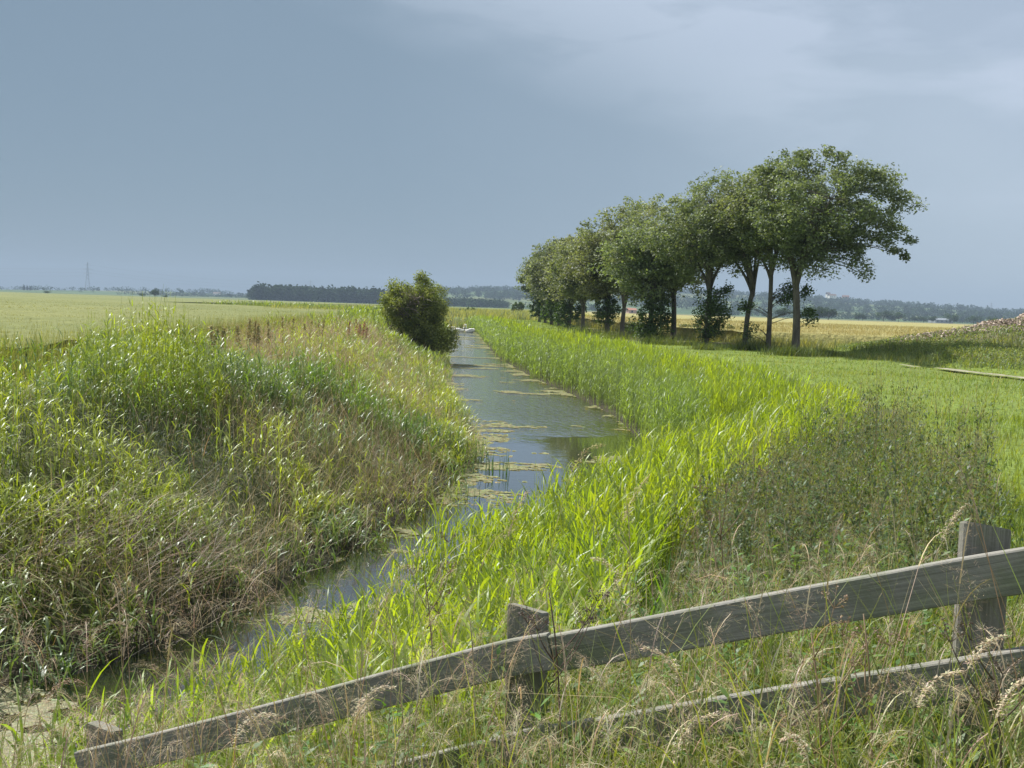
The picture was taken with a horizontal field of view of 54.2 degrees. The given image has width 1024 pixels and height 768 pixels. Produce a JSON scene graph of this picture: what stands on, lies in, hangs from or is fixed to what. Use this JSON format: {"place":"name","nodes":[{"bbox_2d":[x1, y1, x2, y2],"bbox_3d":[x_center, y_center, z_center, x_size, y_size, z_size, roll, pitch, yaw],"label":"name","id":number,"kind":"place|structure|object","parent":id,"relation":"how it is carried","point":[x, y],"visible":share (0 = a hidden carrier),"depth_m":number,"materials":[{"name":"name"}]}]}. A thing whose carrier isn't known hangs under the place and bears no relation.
{"place":"outdoors","nodes":[
{"label":"outdoors","id":0,"kind":"place"},
{"bbox_2d":[0,292,381,358],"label":"wheat field","id":1,"kind":"structure","parent":0,"point":[49,299],"depth_m":66.69,"materials":[{"name":"plant"}]},
{"bbox_2d":[0,299,357,385],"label":"wheat ears","id":2,"kind":"object","parent":1,"relation":"on","point":[15,366],"visible":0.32,"depth_m":27.06,"materials":[{"name":"green plant"}]},
{"bbox_2d":[0,330,642,755],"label":"water","id":3,"kind":"structure","parent":0,"point":[572,430],"depth_m":16.31,"materials":[{"name":"black liquid"}]},
{"bbox_2d":[0,331,630,767],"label":"duckweed","id":4,"kind":"object","parent":3,"relation":"on","point":[12,697],"visible":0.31,"depth_m":14.65,"materials":[{"name":"green plant"}]},
{"bbox_2d":[394,496,450,524],"bbox_3d":[-1.289,1.914,15.128,1.046,0.478,0.319,3,5,15],"label":"rush clump","id":5,"kind":"object","parent":3,"relation":"in","point":[431,517],"visible":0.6,"depth_m":15.14,"materials":[{"name":"green plant"}]},
{"bbox_2d":[450,469,479,501],"bbox_3d":[-0.661,1.707,16.972,0.799,0.648,0.347,2,4,0],"label":"rush clump","id":6,"kind":"object","parent":3,"relation":"in","point":[474,492],"visible":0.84,"depth_m":16.95,"materials":[{"name":"green plant"}]},
{"bbox_2d":[464,324,474,332],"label":"swan","id":7,"kind":"object","parent":3,"relation":"on","point":[470,330],"visible":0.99,"depth_m":122.49,"materials":[{"name":"white"}]},
{"bbox_2d":[473,446,508,473],"bbox_3d":[-0.381,1.488,19.873,0.849,0.658,0.741,6,6,44],"label":"rush clump","id":8,"kind":"object","parent":3,"relation":"on","point":[492,468],"visible":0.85,"depth_m":19.82,"materials":[{"name":"green plant"}]},
{"bbox_2d":[234,304,527,310],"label":"field","id":9,"kind":"structure","parent":0,"point":[453,307],"depth_m":421.83,"materials":[{"name":"green plant"}]},
{"bbox_2d":[479,490,529,738],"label":"tall grass","id":10,"kind":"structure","parent":0,"point":[515,512],"depth_m":3.80,"materials":[{"name":"plant"}]},
{"bbox_2d":[0,290,1017,323],"bbox_3d":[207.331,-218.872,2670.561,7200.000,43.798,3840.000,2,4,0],"label":"hills","id":11,"kind":"structure","parent":0,"point":[683,311],"depth_m":1467.98,"materials":[{"name":"green plant"}]},
{"bbox_2d":[85,263,91,289],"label":"pylon","id":12,"kind":"object","parent":11,"relation":"on","point":[87,274],"visible":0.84,"depth_m":1890.81,"materials":[{"name":"metal"}]},
{"bbox_2d":[0,285,1023,322],"bbox_3d":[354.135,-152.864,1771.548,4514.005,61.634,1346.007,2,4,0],"label":"hill woods","id":13,"kind":"object","parent":11,"relation":"on","point":[504,292],"visible":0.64,"depth_m":1568.41,"materials":[{"name":"green plant"}]},
{"bbox_2d":[827,294,836,298],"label":"farmhouse","id":14,"kind":"object","parent":11,"relation":"on","point":[833,296],"visible":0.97,"depth_m":1888.06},
{"bbox_2d":[876,310,894,320],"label":"tree","id":15,"kind":"object","parent":11,"relation":"on","point":[884,314],"visible":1,"depth_m":757.37,"materials":[{"name":"green plant"}]},
{"bbox_2d":[891,312,905,321],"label":"tree","id":16,"kind":"object","parent":11,"relation":"on","point":[898,315],"visible":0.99,"depth_m":756.70,"materials":[{"name":"green plant"}]},
{"bbox_2d":[928,316,937,321],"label":"tree","id":17,"kind":"object","parent":11,"relation":"on","point":[932,318],"visible":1,"depth_m":756.28,"materials":[{"name":"green plant"}]},
{"bbox_2d":[944,313,959,322],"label":"tree","id":18,"kind":"object","parent":11,"relation":"on","point":[955,317],"visible":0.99,"depth_m":757.44,"materials":[{"name":"green plant"}]},
{"bbox_2d":[964,315,983,323],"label":"tree","id":19,"kind":"object","parent":11,"relation":"on","point":[974,318],"visible":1,"depth_m":757.34,"materials":[{"name":"green plant"}]},
{"bbox_2d":[0,452,1023,767],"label":"foreground grass","id":20,"kind":"structure","parent":0,"point":[848,750],"depth_m":3.19,"materials":[{"name":"green plant"}]},
{"bbox_2d":[128,581,158,731],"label":"tall grass","id":21,"kind":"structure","parent":20,"relation":"on","point":[137,600],"depth_m":4.37,"materials":[{"name":"beige plant"}]},
{"bbox_2d":[778,732,814,762],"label":"tall grass","id":22,"kind":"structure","parent":20,"relation":"on","point":[794,736],"depth_m":2.11,"materials":[{"name":"beige plant"}]},
{"bbox_2d":[0,307,1023,767],"bbox_3d":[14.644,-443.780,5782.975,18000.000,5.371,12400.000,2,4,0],"label":"ground","id":23,"kind":"structure","parent":0,"point":[192,617],"depth_m":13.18,"materials":[{"name":"green plant"}]},
{"bbox_2d":[41,678,84,707],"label":"tall grass","id":24,"kind":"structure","parent":23,"relation":"on","point":[61,686],"depth_m":4.04,"materials":[{"name":"beige plant"}]},
{"bbox_2d":[65,619,124,749],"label":"tall grass","id":25,"kind":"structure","parent":23,"relation":"on","point":[95,640],"depth_m":4.27,"materials":[{"name":"plant"}]},
{"bbox_2d":[150,290,158,295],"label":"tree","id":26,"kind":"object","parent":23,"relation":"on","point":[154,292],"visible":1,"depth_m":636.94,"materials":[{"name":"green plant"}]},
{"bbox_2d":[191,326,197,352],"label":"dock plant","id":27,"kind":"object","parent":23,"relation":"on","point":[195,331],"visible":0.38,"depth_m":21.91,"materials":[{"name":"green plant"}]},
{"bbox_2d":[207,325,220,353],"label":"dock plant","id":28,"kind":"object","parent":23,"relation":"on","point":[211,339],"visible":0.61,"depth_m":22.12,"materials":[{"name":"plant"}]},
{"bbox_2d":[207,325,224,347],"bbox_3d":[-7.081,-0.892,23.978,0.472,1.055,0.241,1,4,-12],"label":"dock plant","id":29,"kind":"object","parent":23,"relation":"on","point":[220,338],"visible":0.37,"depth_m":23.95,"materials":[{"name":"brown plant"}]},
{"bbox_2d":[221,326,243,348],"bbox_3d":[-6.719,-0.876,24.003,0.596,1.046,0.215,2,4,6],"label":"dock plant","id":30,"kind":"object","parent":23,"relation":"on","point":[237,332],"visible":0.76,"depth_m":23.95,"materials":[{"name":"plant"}]},
{"bbox_2d":[0,285,490,694],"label":"bank reeds","id":31,"kind":"object","parent":23,"relation":"on","point":[147,355],"visible":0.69,"depth_m":14.49,"materials":[{"name":"green plant"}]},
{"bbox_2d":[235,318,260,350],"bbox_3d":[-6.856,-1.126,25.974,0.755,1.182,0.543,2,4,0],"label":"dock plant","id":32,"kind":"object","parent":23,"relation":"on","point":[256,327],"visible":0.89,"depth_m":25.94,"materials":[{"name":"brown plant"}]},
{"bbox_2d":[226,712,275,765],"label":"tall grass","id":33,"kind":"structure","parent":23,"relation":"on","point":[241,731],"depth_m":3.00,"materials":[{"name":"beige plant"}]},
{"bbox_2d":[0,361,504,691],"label":"fallen straw","id":34,"kind":"object","parent":23,"relation":"on","point":[154,530],"visible":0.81,"depth_m":10.66,"materials":[{"name":"plant"}]},
{"bbox_2d":[247,319,261,351],"bbox_3d":[-6.753,-1.125,26.129,0.498,1.170,0.257,1,4,-11],"label":"dock plant","id":35,"kind":"object","parent":23,"relation":"on","point":[251,333],"visible":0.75,"depth_m":26.14,"materials":[{"name":"brown plant"}]},
{"bbox_2d":[265,319,270,343],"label":"dock plant","id":36,"kind":"object","parent":23,"relation":"on","point":[268,330],"visible":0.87,"depth_m":27.87,"materials":[{"name":"brown plant"}]},
{"bbox_2d":[279,316,294,340],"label":"dock plant","id":37,"kind":"object","parent":23,"relation":"on","point":[282,324],"visible":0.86,"depth_m":29.93,"materials":[{"name":"brown plant"}]},
{"bbox_2d":[303,320,312,337],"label":"dock plant","id":38,"kind":"object","parent":23,"relation":"on","point":[304,326],"visible":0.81,"depth_m":32.16,"materials":[{"name":"plant"}]},
{"bbox_2d":[316,320,325,340],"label":"dock plant","id":39,"kind":"object","parent":23,"relation":"on","point":[318,325],"visible":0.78,"depth_m":32.95,"materials":[{"name":"plant"}]},
{"bbox_2d":[347,319,358,338],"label":"dock plant","id":40,"kind":"object","parent":23,"relation":"on","point":[350,326],"visible":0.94,"depth_m":37.82,"materials":[{"name":"plant"}]},
{"bbox_2d":[357,321,367,340],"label":"dock plant","id":41,"kind":"object","parent":23,"relation":"on","point":[363,330],"visible":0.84,"depth_m":39.96,"materials":[{"name":"brown plant"}]},
{"bbox_2d":[340,682,395,762],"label":"tall grass","id":42,"kind":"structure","parent":23,"relation":"on","point":[374,691],"depth_m":3.01,"materials":[{"name":"beige plant"}]},
{"bbox_2d":[245,281,511,307],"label":"dark wood","id":43,"kind":"object","parent":23,"relation":"on","point":[306,293],"visible":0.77,"depth_m":986.56,"materials":[{"name":"green plant"}]},
{"bbox_2d":[376,269,460,355],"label":"bush","id":44,"kind":"object","parent":23,"relation":"on","point":[416,312],"visible":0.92,"depth_m":55.57,"materials":[{"name":"green plant"}]},
{"bbox_2d":[404,532,459,751],"bbox_3d":[-0.302,1.242,4.035,0.262,1.308,0.187,5,6,38],"label":"dead umbellifer","id":45,"kind":"object","parent":23,"relation":"on","point":[438,612],"visible":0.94,"depth_m":3.99,"materials":[{"name":"brown plant"}]},
{"bbox_2d":[0,379,869,767],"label":"reeds","id":46,"kind":"object","parent":23,"relation":"on","point":[708,445],"visible":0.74,"depth_m":8.18,"materials":[{"name":"green plant"}]},
{"bbox_2d":[0,445,1023,767],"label":"seed heads","id":47,"kind":"object","parent":23,"relation":"on","point":[448,731],"visible":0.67,"depth_m":2.93,"materials":[{"name":"beige plant"}]},
{"bbox_2d":[0,326,1023,767],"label":"undergrowth","id":48,"kind":"object","parent":23,"relation":"on","point":[370,508],"visible":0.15,"depth_m":12.34,"materials":[{"name":"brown plant"}]},
{"bbox_2d":[511,301,524,311],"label":"bush","id":49,"kind":"object","parent":23,"relation":"on","point":[520,305],"visible":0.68,"depth_m":216.95,"materials":[{"name":"green plant"}]},
{"bbox_2d":[513,251,544,321],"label":"oak tree","id":50,"kind":"object","parent":23,"relation":"on","point":[531,306],"visible":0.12,"depth_m":120.17,"materials":[{"name":"green plant"}]},
{"bbox_2d":[523,250,549,322],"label":"oak tree","id":51,"kind":"object","parent":23,"relation":"on","point":[538,305],"visible":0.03,"depth_m":113.55,"materials":[{"name":"green plant"}]},
{"bbox_2d":[519,241,564,324],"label":"oak tree","id":52,"kind":"object","parent":23,"relation":"on","point":[543,313],"visible":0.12,"depth_m":104.68,"materials":[{"name":"green plant"}]},
{"bbox_2d":[518,238,567,325],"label":"oak tree","id":53,"kind":"object","parent":23,"relation":"on","point":[531,268],"visible":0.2,"depth_m":96.47,"materials":[{"name":"green plant"}]},
{"bbox_2d":[74,521,1023,767],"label":"wooden fence","id":54,"kind":"object","parent":23,"relation":"on","point":[941,580],"visible":0.72,"depth_m":3.12,"materials":[{"name":"grey wood"}]},
{"bbox_2d":[539,232,587,328],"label":"oak tree","id":55,"kind":"object","parent":23,"relation":"on","point":[567,310],"visible":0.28,"depth_m":85.97,"materials":[{"name":"green plant"}]},
{"bbox_2d":[518,587,609,766],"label":"dead umbellifer","id":56,"kind":"object","parent":23,"relation":"on","point":[582,622],"visible":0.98,"depth_m":3.08,"materials":[{"name":"brown plant"}]},
{"bbox_2d":[539,443,600,609],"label":"tall grass","id":57,"kind":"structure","parent":23,"relation":"on","point":[564,495],"depth_m":4.29,"materials":[{"name":"beige plant"}]},
{"bbox_2d":[260,302,881,349],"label":"verge weeds","id":58,"kind":"object","parent":23,"relation":"on","point":[504,313],"visible":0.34,"depth_m":98.10,"materials":[{"name":"green plant"}]},
{"bbox_2d":[542,226,613,329],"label":"oak tree","id":59,"kind":"object","parent":23,"relation":"on","point":[561,249],"visible":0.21,"depth_m":77.43,"materials":[{"name":"green plant"}]},
{"bbox_2d":[556,223,621,332],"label":"oak tree","id":60,"kind":"object","parent":23,"relation":"on","point":[595,290],"visible":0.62,"depth_m":69.09,"materials":[{"name":"green plant"}]},
{"bbox_2d":[566,196,661,335],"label":"oak tree","id":61,"kind":"object","parent":23,"relation":"on","point":[607,220],"visible":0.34,"depth_m":66.56,"materials":[{"name":"green plant"}]},
{"bbox_2d":[587,474,649,717],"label":"tall grass","id":62,"kind":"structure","parent":23,"relation":"on","point":[620,530],"depth_m":3.83,"materials":[{"name":"plant"}]},
{"bbox_2d":[591,557,646,761],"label":"tall grass","id":63,"kind":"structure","parent":23,"relation":"on","point":[604,561],"depth_m":3.11,"materials":[{"name":"beige plant"}]},
{"bbox_2d":[626,308,636,313],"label":"hut","id":64,"kind":"object","parent":23,"relation":"on","point":[632,310],"visible":0.89,"depth_m":596.74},
{"bbox_2d":[625,320,642,334],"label":"bush","id":65,"kind":"object","parent":23,"relation":"on","point":[632,328],"visible":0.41,"depth_m":70.62,"materials":[{"name":"green plant"}]},
{"bbox_2d":[587,215,699,341],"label":"oak tree","id":66,"kind":"object","parent":23,"relation":"on","point":[655,298],"visible":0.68,"depth_m":56.01,"materials":[{"name":"green plant"}]},
{"bbox_2d":[455,313,853,448],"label":"reeds","id":67,"kind":"object","parent":23,"relation":"on","point":[654,385],"visible":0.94,"depth_m":29.92,"materials":[{"name":"green plant"}]},
{"bbox_2d":[603,197,720,341],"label":"oak tree","id":68,"kind":"object","parent":23,"relation":"on","point":[662,212],"visible":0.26,"depth_m":56.08,"materials":[{"name":"green plant"}]},
{"bbox_2d":[640,646,691,739],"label":"tall grass","id":69,"kind":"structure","parent":23,"relation":"on","point":[655,654],"depth_m":2.48,"materials":[{"name":"beige plant"}]},
{"bbox_2d":[602,553,768,675],"bbox_3d":[1.040,1.417,5.676,1.156,0.874,0.951,1,4,-10],"label":"iris clump","id":70,"kind":"object","parent":23,"relation":"on","point":[665,588],"visible":0.15,"depth_m":5.76,"materials":[{"name":"green plant"}]},
{"bbox_2d":[679,324,697,326],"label":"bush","id":71,"kind":"object","parent":23,"relation":"on","point":[687,325],"visible":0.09,"depth_m":70.55,"materials":[{"name":"green plant"}]},
{"bbox_2d":[664,711,718,766],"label":"tall grass","id":72,"kind":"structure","parent":23,"relation":"on","point":[713,716],"depth_m":2.41,"materials":[{"name":"beige plant"}]},
{"bbox_2d":[542,320,845,357],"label":"tree foot grass","id":73,"kind":"object","parent":23,"relation":"on","point":[792,351],"visible":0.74,"depth_m":48.31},
{"bbox_2d":[629,180,774,344],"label":"oak tree","id":74,"kind":"object","parent":23,"relation":"on","point":[710,306],"visible":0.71,"depth_m":51.62,"materials":[{"name":"green plant"}]},
{"bbox_2d":[659,167,789,348],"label":"oak tree","id":75,"kind":"object","parent":23,"relation":"on","point":[751,271],"visible":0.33,"depth_m":50.24,"materials":[{"name":"green plant"}]},
{"bbox_2d":[684,465,771,670],"bbox_3d":[0.894,1.104,4.272,0.265,1.515,0.354,5,5,33],"label":"dead umbellifer","id":76,"kind":"object","parent":23,"relation":"on","point":[708,513],"visible":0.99,"depth_m":4.26,"materials":[{"name":"brown plant"}]},
{"bbox_2d":[461,318,1023,745],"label":"mown grass","id":77,"kind":"structure","parent":23,"relation":"on","point":[1018,419],"depth_m":20.71,"materials":[{"name":"green plant"}]},
{"bbox_2d":[704,166,843,350],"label":"oak tree","id":78,"kind":"object","parent":23,"relation":"on","point":[736,222],"visible":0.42,"depth_m":48.84,"materials":[{"name":"green plant"}]},
{"bbox_2d":[774,307,792,315],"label":"tree","id":79,"kind":"object","parent":23,"relation":"on","point":[782,310],"visible":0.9,"depth_m":516.60,"materials":[{"name":"green plant"}]},
{"bbox_2d":[712,144,929,350],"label":"oak tree","id":80,"kind":"object","parent":23,"relation":"on","point":[803,238],"visible":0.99,"depth_m":44.94,"materials":[{"name":"green plant"}]},
{"bbox_2d":[813,306,828,319],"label":"tree","id":81,"kind":"object","parent":23,"relation":"on","point":[819,310],"visible":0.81,"depth_m":516.12,"materials":[{"name":"green plant"}]},
{"bbox_2d":[776,583,878,767],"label":"dead umbellifer","id":82,"kind":"object","parent":23,"relation":"on","point":[853,683],"visible":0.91,"depth_m":2.50,"materials":[{"name":"brown plant"}]},
{"bbox_2d":[821,308,837,319],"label":"tree","id":83,"kind":"object","parent":23,"relation":"on","point":[832,312],"visible":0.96,"depth_m":518.41,"materials":[{"name":"green plant"}]},
{"bbox_2d":[663,359,1022,661],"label":"mugwort patch","id":84,"kind":"object","parent":23,"relation":"on","point":[819,489],"visible":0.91,"depth_m":7.47,"materials":[{"name":"green plant"}]},
{"bbox_2d":[828,614,909,764],"bbox_3d":[0.926,1.103,2.654,0.191,1.044,0.132,2,4,0],"label":"dead umbellifer","id":85,"kind":"object","parent":23,"relation":"on","point":[866,644],"visible":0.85,"depth_m":2.60,"materials":[{"name":"brown plant"}]},
{"bbox_2d":[889,503,969,767],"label":"tall grass","id":86,"kind":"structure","parent":23,"relation":"on","point":[948,533],"depth_m":3.24,"materials":[{"name":"beige plant"}]},
{"bbox_2d":[836,311,1023,369],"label":"spoil heap weeds","id":87,"kind":"object","parent":23,"relation":"on","point":[994,349],"visible":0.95,"depth_m":42.58,"materials":[{"name":"green plant"}]},
{"bbox_2d":[900,668,963,765],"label":"tall grass","id":88,"kind":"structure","parent":23,"relation":"on","point":[950,673],"depth_m":2.06,"materials":[{"name":"beige plant"}]},
{"bbox_2d":[928,318,952,322],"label":"farm shed","id":89,"kind":"structure","parent":23,"relation":"on","point":[941,320],"depth_m":891.89,"materials":[{"name":"white metal"}]},
{"bbox_2d":[886,313,1023,343],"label":"rubble","id":90,"kind":"object","parent":23,"relation":"on","point":[1009,321],"visible":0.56,"depth_m":48.28,"materials":[{"name":"beige stone"}]},
{"bbox_2d":[940,634,1010,767],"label":"tall grass","id":91,"kind":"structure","parent":23,"relation":"on","point":[987,645],"depth_m":2.11,"materials":[{"name":"beige plant"}]},
{"bbox_2d":[933,613,1023,767],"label":"dead umbellifer","id":92,"kind":"object","parent":23,"relation":"on","point":[961,625],"visible":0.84,"depth_m":2.25,"materials":[{"name":"brown plant"}]},
{"bbox_2d":[983,677,1023,767],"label":"tall grass","id":93,"kind":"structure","parent":23,"relation":"on","point":[1016,685],"depth_m":1.99,"materials":[{"name":"beige plant"}]},
{"bbox_2d":[0,0,1023,311],"label":"sky","id":94,"kind":"structure","parent":0,"point":[356,143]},
{"bbox_2d":[572,312,972,345],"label":"barley field","id":95,"kind":"structure","parent":0,"point":[840,337],"depth_m":87.65,"materials":[{"name":"beige plant"}]},
{"bbox_2d":[579,315,957,338],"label":"barley ears","id":96,"kind":"object","parent":95,"relation":"on","point":[839,328],"visible":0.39,"depth_m":89.70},
{"bbox_2d":[901,364,1023,378],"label":"path","id":97,"kind":"structure","parent":0,"point":[972,371],"depth_m":33.05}
]}

